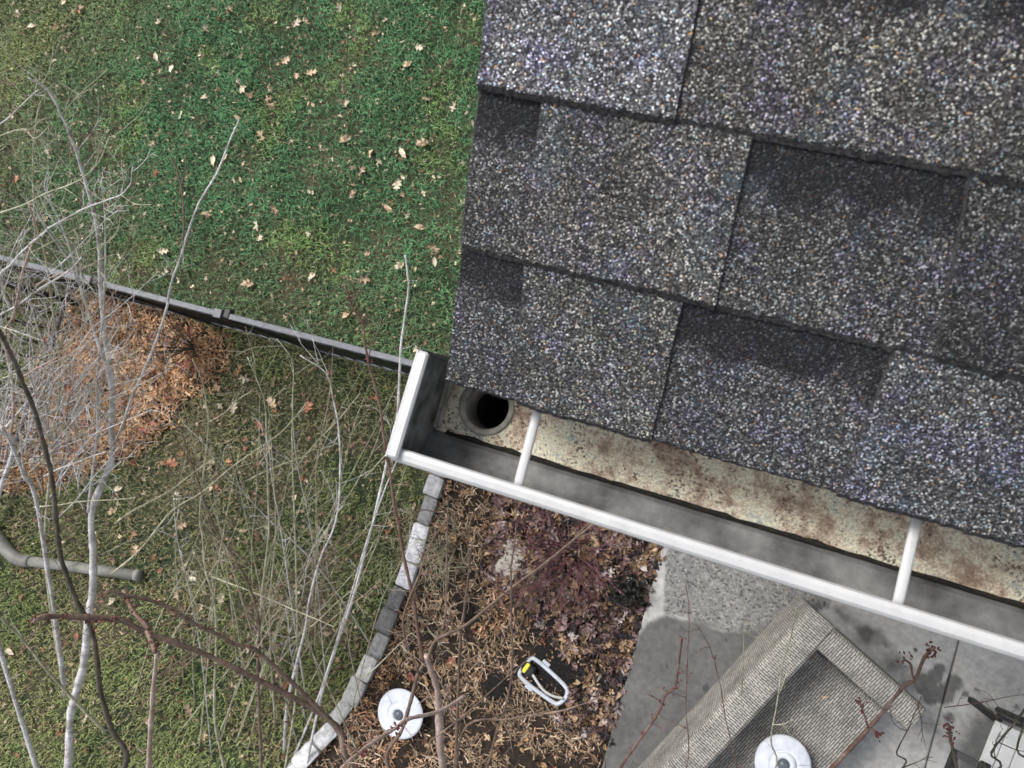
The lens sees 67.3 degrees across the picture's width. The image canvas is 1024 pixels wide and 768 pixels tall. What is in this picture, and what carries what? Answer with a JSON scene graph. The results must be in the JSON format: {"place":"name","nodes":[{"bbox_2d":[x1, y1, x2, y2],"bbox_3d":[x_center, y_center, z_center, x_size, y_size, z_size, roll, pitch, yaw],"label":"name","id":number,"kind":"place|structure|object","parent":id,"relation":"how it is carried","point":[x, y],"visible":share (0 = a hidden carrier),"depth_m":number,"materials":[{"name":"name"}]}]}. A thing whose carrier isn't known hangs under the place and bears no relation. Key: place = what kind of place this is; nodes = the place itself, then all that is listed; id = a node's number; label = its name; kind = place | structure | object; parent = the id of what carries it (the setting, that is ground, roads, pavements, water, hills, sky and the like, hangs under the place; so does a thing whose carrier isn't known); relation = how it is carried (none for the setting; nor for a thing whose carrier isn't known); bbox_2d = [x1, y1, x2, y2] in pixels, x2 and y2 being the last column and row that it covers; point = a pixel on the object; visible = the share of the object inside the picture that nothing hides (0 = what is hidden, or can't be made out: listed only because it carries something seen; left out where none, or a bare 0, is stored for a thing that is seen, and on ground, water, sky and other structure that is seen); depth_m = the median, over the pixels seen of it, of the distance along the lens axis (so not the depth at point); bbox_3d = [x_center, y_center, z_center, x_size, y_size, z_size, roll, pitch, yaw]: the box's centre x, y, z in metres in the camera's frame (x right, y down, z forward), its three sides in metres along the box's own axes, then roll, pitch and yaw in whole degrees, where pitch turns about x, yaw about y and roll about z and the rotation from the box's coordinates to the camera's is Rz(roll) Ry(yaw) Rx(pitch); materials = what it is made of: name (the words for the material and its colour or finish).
{"place":"outdoors","nodes":[
{"label":"outdoors","id":0,"kind":"place"},
{"bbox_2d":[0,0,652,767],"bbox_3d":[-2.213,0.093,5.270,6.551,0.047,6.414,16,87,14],"label":"grass","id":1,"kind":"structure","parent":0,"point":[136,112],"depth_m":5.27,"materials":[{"name":"green plant"}]},
{"bbox_2d":[5,648,13,654],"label":"oak leaf","id":2,"kind":"object","parent":1,"relation":"on","point":[8,651],"visible":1,"depth_m":5.31,"materials":[{"name":"beige plant"}]},
{"bbox_2d":[0,279,77,493],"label":"metal fence","id":3,"kind":"object","parent":1,"relation":"on","point":[46,294],"visible":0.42,"depth_m":5.36,"materials":[{"name":"black metal"}]},
{"bbox_2d":[0,529,143,580],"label":"drain pipe","id":4,"kind":"object","parent":1,"relation":"on","point":[9,552],"visible":0.99,"depth_m":5.28,"materials":[{"name":"grey plastic"}]},
{"bbox_2d":[108,598,114,604],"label":"oak leaf","id":5,"kind":"object","parent":1,"relation":"on","point":[111,600],"visible":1,"depth_m":5.19,"materials":[{"name":"beige plant"}]},
{"bbox_2d":[107,507,116,514],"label":"oak leaf","id":6,"kind":"object","parent":1,"relation":"on","point":[111,512],"visible":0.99,"depth_m":5.28,"materials":[{"name":"beige plant"}]},
{"bbox_2d":[3,296,230,489],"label":"mulch soil","id":7,"kind":"structure","parent":1,"relation":"on","point":[182,393],"depth_m":5.33,"materials":[{"name":"brown soil"}]},
{"bbox_2d":[0,290,239,497],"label":"wood chips","id":8,"kind":"object","parent":7,"relation":"on","point":[175,374],"visible":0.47,"depth_m":5.35,"materials":[{"name":"brown wood"}]},
{"bbox_2d":[1,298,210,481],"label":"fallen leaves","id":9,"kind":"object","parent":8,"relation":"on","point":[125,329],"visible":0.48,"depth_m":5.29,"materials":[{"name":"brown plant"}]},
{"bbox_2d":[84,267,193,393],"bbox_3d":[-2.275,-0.315,4.908,0.681,0.761,0.754,16,87,14],"label":"twiggy shrub","id":10,"kind":"object","parent":8,"relation":"on","point":[181,349],"visible":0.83,"depth_m":4.97,"materials":[{"name":"brown plant"}]},
{"bbox_2d":[0,27,238,767],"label":"multi stem tree","id":11,"kind":"object","parent":1,"relation":"on","point":[34,406],"visible":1,"depth_m":3.54,"materials":[{"name":"grey plant"}]},
{"bbox_2d":[127,459,136,466],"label":"oak leaf","id":12,"kind":"object","parent":1,"relation":"on","point":[133,462],"visible":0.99,"depth_m":5.29,"materials":[{"name":"brown plant"}]},
{"bbox_2d":[128,529,136,540],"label":"oak leaf","id":13,"kind":"object","parent":1,"relation":"on","point":[133,533],"visible":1,"depth_m":5.22,"materials":[{"name":"brown plant"}]},
{"bbox_2d":[131,545,138,555],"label":"oak leaf","id":14,"kind":"object","parent":1,"relation":"on","point":[135,550],"visible":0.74,"depth_m":5.21,"materials":[{"name":"beige plant"}]},
{"bbox_2d":[149,553,155,560],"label":"oak leaf","id":15,"kind":"object","parent":1,"relation":"on","point":[151,557],"visible":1,"depth_m":5.16,"materials":[{"name":"brown plant"}]},
{"bbox_2d":[156,248,168,253],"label":"oak leaf","id":16,"kind":"object","parent":1,"relation":"on","point":[165,251],"visible":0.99,"depth_m":5.44,"materials":[{"name":"beige plant"}]},
{"bbox_2d":[166,458,177,466],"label":"oak leaf","id":17,"kind":"object","parent":1,"relation":"on","point":[170,462],"visible":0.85,"depth_m":5.22,"materials":[{"name":"brown plant"}]},
{"bbox_2d":[177,522,186,529],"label":"oak leaf","id":18,"kind":"object","parent":1,"relation":"on","point":[184,524],"visible":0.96,"depth_m":5.15,"materials":[{"name":"beige plant"}]},
{"bbox_2d":[183,704,191,716],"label":"oak leaf","id":19,"kind":"object","parent":1,"relation":"on","point":[188,711],"visible":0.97,"depth_m":4.98,"materials":[{"name":"beige plant"}]},
{"bbox_2d":[200,24,208,34],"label":"oak leaf","id":20,"kind":"object","parent":1,"relation":"on","point":[205,27],"visible":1,"depth_m":5.59,"materials":[{"name":"brown plant"}]},
{"bbox_2d":[201,730,207,741],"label":"oak leaf","id":21,"kind":"object","parent":1,"relation":"on","point":[204,735],"visible":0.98,"depth_m":4.92,"materials":[{"name":"beige plant"}]},
{"bbox_2d":[0,255,412,374],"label":"metal fence","id":22,"kind":"object","parent":1,"relation":"on","point":[226,318],"visible":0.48,"depth_m":4.24,"materials":[{"name":"black metal"}]},
{"bbox_2d":[0,351,416,760],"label":"leaf bits","id":23,"kind":"object","parent":1,"relation":"on","point":[160,570],"visible":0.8,"depth_m":5.08,"materials":[{"name":"brown plant"}]},
{"bbox_2d":[210,155,214,165],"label":"oak leaf","id":24,"kind":"object","parent":1,"relation":"on","point":[212,159],"visible":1,"depth_m":5.44,"materials":[{"name":"beige plant"}]},
{"bbox_2d":[216,592,223,601],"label":"oak leaf","id":25,"kind":"object","parent":1,"relation":"on","point":[220,598],"visible":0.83,"depth_m":5.02,"materials":[{"name":"beige plant"}]},
{"bbox_2d":[230,402,236,414],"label":"oak leaf","id":26,"kind":"object","parent":1,"relation":"on","point":[233,408],"visible":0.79,"depth_m":5.16,"materials":[{"name":"beige plant"}]},
{"bbox_2d":[233,364,242,377],"bbox_3d":[-1.847,-0.087,5.192,0.069,0.029,0.108,13,77,32],"label":"oak leaf","id":27,"kind":"object","parent":1,"relation":"on","point":[238,370],"visible":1,"depth_m":5.20,"materials":[{"name":"brown plant"}]},
{"bbox_2d":[0,0,479,343],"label":"leaf bits","id":28,"kind":"object","parent":1,"relation":"on","point":[291,140],"visible":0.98,"depth_m":5.43,"materials":[{"name":"plant"}]},
{"bbox_2d":[238,374,249,383],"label":"oak leaf","id":29,"kind":"object","parent":1,"relation":"on","point":[243,378],"visible":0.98,"depth_m":5.18,"materials":[{"name":"beige plant"}]},
{"bbox_2d":[241,279,252,286],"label":"oak leaf","id":30,"kind":"object","parent":1,"relation":"on","point":[247,283],"visible":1,"depth_m":5.26,"materials":[{"name":"beige plant"}]},
{"bbox_2d":[244,92,253,98],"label":"oak leaf","id":31,"kind":"object","parent":1,"relation":"on","point":[248,95],"visible":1,"depth_m":5.44,"materials":[{"name":"brown plant"}]},
{"bbox_2d":[253,218,258,230],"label":"oak leaf","id":32,"kind":"object","parent":1,"relation":"on","point":[256,225],"visible":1,"depth_m":5.30,"materials":[{"name":"beige plant"}]},
{"bbox_2d":[255,422,262,429],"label":"oak leaf","id":33,"kind":"object","parent":1,"relation":"on","point":[257,425],"visible":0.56,"depth_m":5.11,"materials":[{"name":"plant"}]},
{"bbox_2d":[256,131,264,141],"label":"oak leaf","id":34,"kind":"object","parent":1,"relation":"on","point":[260,134],"visible":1,"depth_m":5.38,"materials":[{"name":"beige plant"}]},
{"bbox_2d":[266,397,275,408],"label":"oak leaf","id":35,"kind":"object","parent":1,"relation":"on","point":[270,401],"visible":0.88,"depth_m":5.12,"materials":[{"name":"beige plant"}]},
{"bbox_2d":[265,101,276,108],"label":"oak leaf","id":36,"kind":"object","parent":1,"relation":"on","point":[271,105],"visible":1,"depth_m":5.40,"materials":[{"name":"brown plant"}]},
{"bbox_2d":[270,205,278,213],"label":"oak leaf","id":37,"kind":"object","parent":1,"relation":"on","point":[274,209],"visible":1,"depth_m":5.28,"materials":[{"name":"brown plant"}]},
{"bbox_2d":[280,57,289,63],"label":"oak leaf","id":38,"kind":"object","parent":1,"relation":"on","point":[285,60],"visible":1,"depth_m":5.41,"materials":[{"name":"beige plant"}]},
{"bbox_2d":[286,762,295,767],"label":"edging stone","id":39,"kind":"object","parent":1,"relation":"on","point":[290,765],"visible":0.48,"depth_m":4.75,"materials":[{"name":"stone"}]},
{"bbox_2d":[291,17,300,26],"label":"oak leaf","id":40,"kind":"object","parent":1,"relation":"on","point":[297,21],"visible":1,"depth_m":5.43,"materials":[{"name":"beige plant"}]},
{"bbox_2d":[291,740,320,767],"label":"edging stone","id":41,"kind":"object","parent":1,"relation":"on","point":[298,759],"visible":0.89,"depth_m":4.72,"materials":[{"name":"stone"}]},
{"bbox_2d":[302,401,312,411],"bbox_3d":[-1.339,0.158,5.041,0.068,0.033,0.095,28,77,18],"label":"oak leaf","id":42,"kind":"object","parent":1,"relation":"on","point":[307,408],"visible":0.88,"depth_m":5.05,"materials":[{"name":"brown plant"}]},
{"bbox_2d":[308,272,314,280],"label":"oak leaf","id":43,"kind":"object","parent":1,"relation":"on","point":[311,275],"visible":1,"depth_m":5.16,"materials":[{"name":"beige plant"}]},
{"bbox_2d":[307,69,316,75],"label":"oak leaf","id":44,"kind":"object","parent":1,"relation":"on","point":[310,72],"visible":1,"depth_m":5.36,"materials":[{"name":"beige plant"}]},
{"bbox_2d":[313,722,337,750],"bbox_3d":[-1.150,2.173,4.763,0.104,0.091,0.156,44,94,14],"label":"edging stone","id":45,"kind":"object","parent":1,"relation":"on","point":[326,734],"visible":0.84,"depth_m":4.72,"materials":[{"name":"stone"}]},
{"bbox_2d":[329,698,353,724],"bbox_3d":[-1.056,2.033,4.764,0.092,0.081,0.175,37,92,14],"label":"edging stone","id":46,"kind":"object","parent":1,"relation":"on","point":[344,707],"visible":0.63,"depth_m":4.73,"materials":[{"name":"concrete"}]},
{"bbox_2d":[340,134,350,141],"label":"oak leaf","id":47,"kind":"object","parent":1,"relation":"on","point":[346,136],"visible":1,"depth_m":5.24,"materials":[{"name":"beige plant"}]},
{"bbox_2d":[341,312,349,320],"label":"oak leaf","id":48,"kind":"object","parent":1,"relation":"on","point":[345,314],"visible":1,"depth_m":5.07,"materials":[{"name":"beige plant"}]},
{"bbox_2d":[356,166,364,175],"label":"oak leaf","id":49,"kind":"object","parent":1,"relation":"on","point":[362,170],"visible":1,"depth_m":5.17,"materials":[{"name":"brown plant"}]},
{"bbox_2d":[360,276,370,283],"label":"oak leaf","id":50,"kind":"object","parent":1,"relation":"on","point":[366,279],"visible":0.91,"depth_m":5.06,"materials":[{"name":"beige plant"}]},
{"bbox_2d":[356,653,379,682],"bbox_3d":[-0.887,1.749,4.751,0.097,0.103,0.154,22,88,14],"label":"edging stone","id":51,"kind":"object","parent":1,"relation":"on","point":[371,662],"visible":0.81,"depth_m":4.71,"materials":[{"name":"concrete"}]},
{"bbox_2d":[374,606,398,634],"bbox_3d":[-0.770,1.464,4.771,0.112,0.084,0.156,22,88,14],"label":"edging stone","id":52,"kind":"object","parent":1,"relation":"on","point":[389,616],"visible":0.88,"depth_m":4.73,"materials":[{"name":"concrete"}]},
{"bbox_2d":[383,204,392,212],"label":"oak leaf","id":53,"kind":"object","parent":1,"relation":"on","point":[387,208],"visible":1,"depth_m":5.09,"materials":[{"name":"beige plant"}]},
{"bbox_2d":[387,518,394,528],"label":"oak leaf","id":54,"kind":"object","parent":1,"relation":"on","point":[392,523],"visible":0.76,"depth_m":4.84,"materials":[{"name":"brown plant"}]},
{"bbox_2d":[392,178,401,189],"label":"oak leaf","id":55,"kind":"object","parent":1,"relation":"on","point":[397,184],"visible":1,"depth_m":5.10,"materials":[{"name":"beige plant"}]},
{"bbox_2d":[394,261,403,269],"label":"oak leaf","id":56,"kind":"object","parent":1,"relation":"on","point":[398,265],"visible":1,"depth_m":5.03,"materials":[{"name":"beige plant"}]},
{"bbox_2d":[399,147,405,157],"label":"oak leaf","id":57,"kind":"object","parent":1,"relation":"on","point":[401,151],"visible":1,"depth_m":5.12,"materials":[{"name":"beige plant"}]},
{"bbox_2d":[402,60,411,66],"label":"oak leaf","id":58,"kind":"object","parent":1,"relation":"on","point":[406,64],"visible":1,"depth_m":5.19,"materials":[{"name":"beige plant"}]},
{"bbox_2d":[405,522,430,562],"bbox_3d":[-0.586,0.990,4.791,0.112,0.081,0.243,16,87,14],"label":"edging stone","id":59,"kind":"object","parent":1,"relation":"on","point":[423,530],"visible":0.67,"depth_m":4.76,"materials":[{"name":"concrete"}]},
{"bbox_2d":[414,44,422,49],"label":"oak leaf","id":60,"kind":"object","parent":1,"relation":"on","point":[417,47],"visible":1,"depth_m":5.20,"materials":[{"name":"beige plant"}]},
{"bbox_2d":[413,224,424,229],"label":"oak leaf","id":61,"kind":"object","parent":1,"relation":"on","point":[419,226],"visible":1,"depth_m":5.03,"materials":[{"name":"beige plant"}]},
{"bbox_2d":[415,138,427,146],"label":"oak leaf","id":62,"kind":"object","parent":1,"relation":"on","point":[421,143],"visible":1,"depth_m":5.10,"materials":[{"name":"beige plant"}]},
{"bbox_2d":[428,243,439,253],"bbox_3d":[-0.514,-0.881,4.993,0.101,0.027,0.061,37,91,-6],"label":"oak leaf","id":63,"kind":"object","parent":1,"relation":"on","point":[432,247],"visible":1,"depth_m":5.00,"materials":[{"name":"brown plant"}]},
{"bbox_2d":[308,477,661,767],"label":"bark mulch","id":64,"kind":"object","parent":1,"relation":"on","point":[531,736],"visible":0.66,"depth_m":4.63,"materials":[{"name":"brown wood"}]},
{"bbox_2d":[110,255,472,767],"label":"bare shrub","id":65,"kind":"object","parent":64,"relation":"on","point":[258,626],"visible":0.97,"depth_m":4.10,"materials":[{"name":"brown plant"}]},
{"bbox_2d":[342,674,368,706],"bbox_3d":[-0.962,1.892,4.753,0.111,0.097,0.166,24,89,15],"label":"edging stone","id":66,"kind":"object","parent":64,"relation":"on","point":[349,694],"visible":0.84,"depth_m":4.71,"materials":[{"name":"concrete"}]},
{"bbox_2d":[368,631,391,658],"bbox_3d":[-0.815,1.613,4.762,0.097,0.084,0.147,23,88,14],"label":"edging stone","id":67,"kind":"object","parent":64,"relation":"on","point":[380,642],"visible":0.88,"depth_m":4.72,"materials":[{"name":"concrete"}]},
{"bbox_2d":[386,585,408,610],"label":"edging stone","id":68,"kind":"object","parent":64,"relation":"on","point":[398,597],"visible":0.9,"depth_m":4.72,"materials":[{"name":"concrete"}]},
{"bbox_2d":[378,688,422,738],"bbox_3d":[-0.669,1.983,4.629,0.296,0.106,0.296,16,87,14],"label":"garden disc","id":69,"kind":"object","parent":64,"relation":"on","point":[393,705],"visible":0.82,"depth_m":4.60,"materials":[{"name":"white plastic"}]},
{"bbox_2d":[396,561,418,589],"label":"edging stone","id":70,"kind":"object","parent":64,"relation":"on","point":[402,581],"visible":0.64,"depth_m":4.73,"materials":[{"name":"concrete"}]},
{"bbox_2d":[372,488,483,616],"bbox_3d":[-0.461,0.932,4.435,0.616,0.672,0.582,39,92,14],"label":"dry perennial","id":71,"kind":"object","parent":64,"relation":"on","point":[433,551],"visible":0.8,"depth_m":4.44,"materials":[{"name":"brown plant"}]},
{"bbox_2d":[417,495,438,524],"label":"edging stone","id":72,"kind":"object","parent":64,"relation":"on","point":[428,504],"visible":0.88,"depth_m":4.76,"materials":[{"name":"concrete"}]},
{"bbox_2d":[423,474,445,497],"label":"edging stone","id":73,"kind":"object","parent":64,"relation":"on","point":[433,483],"visible":0.95,"depth_m":4.75,"materials":[{"name":"concrete"}]},
{"bbox_2d":[457,602,475,621],"bbox_3d":[-0.283,1.383,4.676,0.300,0.054,0.315,16,87,14],"label":"compost","id":74,"kind":"object","parent":64,"relation":"on","point":[469,614],"visible":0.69,"depth_m":4.66,"materials":[{"name":"black soil"}]},
{"bbox_2d":[321,476,656,767],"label":"leaf crumbs","id":75,"kind":"object","parent":64,"relation":"on","point":[500,740],"visible":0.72,"depth_m":4.62,"materials":[{"name":"brown plant"}]},
{"bbox_2d":[482,671,510,700],"bbox_3d":[-0.091,1.805,4.578,0.375,0.055,0.360,16,87,14],"label":"compost","id":76,"kind":"object","parent":64,"relation":"on","point":[490,682],"visible":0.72,"depth_m":4.56,"materials":[{"name":"black soil"}]},
{"bbox_2d":[495,536,526,578],"bbox_3d":[0.000,1.052,4.641,0.172,0.071,0.258,23,89,14],"label":"flat stone","id":77,"kind":"object","parent":64,"relation":"on","point":[504,562],"visible":0.56,"depth_m":4.61,"materials":[{"name":"grey stone"}]},
{"bbox_2d":[14,271,1023,767],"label":"maple tree","id":78,"kind":"object","parent":64,"relation":"on","point":[312,705],"visible":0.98,"depth_m":2.12,"materials":[{"name":"brown plant"}]},
{"bbox_2d":[481,552,556,632],"bbox_3d":[0.091,1.143,4.375,0.399,0.495,0.506,42,93,14],"label":"dry perennial","id":79,"kind":"object","parent":64,"relation":"on","point":[532,585],"visible":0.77,"depth_m":4.36,"materials":[{"name":"brown plant"}]},
{"bbox_2d":[514,596,556,633],"bbox_3d":[0.143,1.350,4.570,0.262,0.035,0.262,16,87,14],"label":"planter ring","id":80,"kind":"object","parent":64,"relation":"on","point":[537,632],"visible":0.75,"depth_m":4.56,"materials":[{"name":"black plastic"}]},
{"bbox_2d":[518,656,569,705],"bbox_3d":[0.184,1.734,4.474,0.328,0.063,0.200,36,92,14],"label":"oscillating sprinkler","id":81,"kind":"object","parent":64,"relation":"on","point":[528,668],"visible":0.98,"depth_m":4.48,"materials":[{"name":"white plastic"}]},
{"bbox_2d":[526,600,563,633],"bbox_3d":[0.192,1.370,4.569,0.420,0.056,0.420,16,87,14],"label":"compost","id":82,"kind":"object","parent":64,"relation":"on","point":[550,622],"visible":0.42,"depth_m":4.55,"materials":[{"name":"black soil"}]},
{"bbox_2d":[484,500,648,643],"bbox_3d":[0.259,0.880,4.279,0.920,0.674,0.931,-30,77,8],"label":"barberry shrub","id":83,"kind":"object","parent":64,"relation":"on","point":[563,563],"visible":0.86,"depth_m":4.31,"materials":[{"name":"red plant"}]},
{"bbox_2d":[534,627,598,696],"bbox_3d":[0.304,1.633,4.510,0.585,0.056,0.600,16,87,14],"label":"compost","id":84,"kind":"object","parent":64,"relation":"on","point":[561,670],"visible":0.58,"depth_m":4.50,"materials":[{"name":"black soil"}]},
{"bbox_2d":[479,493,665,746],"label":"leaf litter","id":85,"kind":"object","parent":64,"relation":"on","point":[622,642],"visible":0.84,"depth_m":4.47,"materials":[{"name":"brown plant"}]},
{"bbox_2d":[576,631,603,660],"bbox_3d":[0.423,1.551,4.495,0.420,0.054,0.435,16,87,14],"label":"compost","id":86,"kind":"object","parent":64,"relation":"on","point":[595,656],"visible":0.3,"depth_m":4.47,"materials":[{"name":"black soil"}]},
{"bbox_2d":[609,570,647,608],"bbox_3d":[0.668,1.181,4.412,0.224,0.204,0.225,16,87,14],"label":"dark leafy plant","id":87,"kind":"object","parent":64,"relation":"on","point":[631,586],"visible":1,"depth_m":4.39,"materials":[{"name":"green plant"}]},
{"bbox_2d":[608,567,648,605],"bbox_3d":[0.671,1.188,4.484,0.450,0.056,0.435,16,87,14],"label":"compost","id":88,"kind":"object","parent":64,"relation":"on","point":[621,576],"visible":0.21,"depth_m":4.49,"materials":[{"name":"black soil"}]},
{"bbox_2d":[385,0,1023,660],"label":"house","id":89,"kind":"structure","parent":1,"relation":"on","point":[741,286],"depth_m":0.65,"materials":[{"name":"grey"}]},
{"bbox_2d":[602,547,957,767],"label":"patio","id":90,"kind":"structure","parent":0,"point":[721,599],"depth_m":4.31,"materials":[{"name":"concrete"}]},
{"bbox_2d":[638,594,924,767],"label":"wicker sofa","id":91,"kind":"object","parent":90,"relation":"on","point":[840,671],"visible":0.96,"depth_m":3.83,"materials":[{"name":"beige wicker"}]},
{"bbox_2d":[754,734,810,767],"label":"garden disc","id":92,"kind":"object","parent":91,"relation":"on","point":[792,752],"visible":0.96,"depth_m":3.79,"materials":[{"name":"white plastic"}]},
{"bbox_2d":[925,640,1023,767],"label":"patio","id":93,"kind":"structure","parent":0,"point":[976,672],"depth_m":4.00,"materials":[{"name":"concrete"}]},
{"bbox_2d":[944,696,1023,767],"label":"patio chair","id":94,"kind":"object","parent":93,"relation":"on","point":[1005,755],"visible":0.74,"depth_m":3.60,"materials":[{"name":"black plastic"}]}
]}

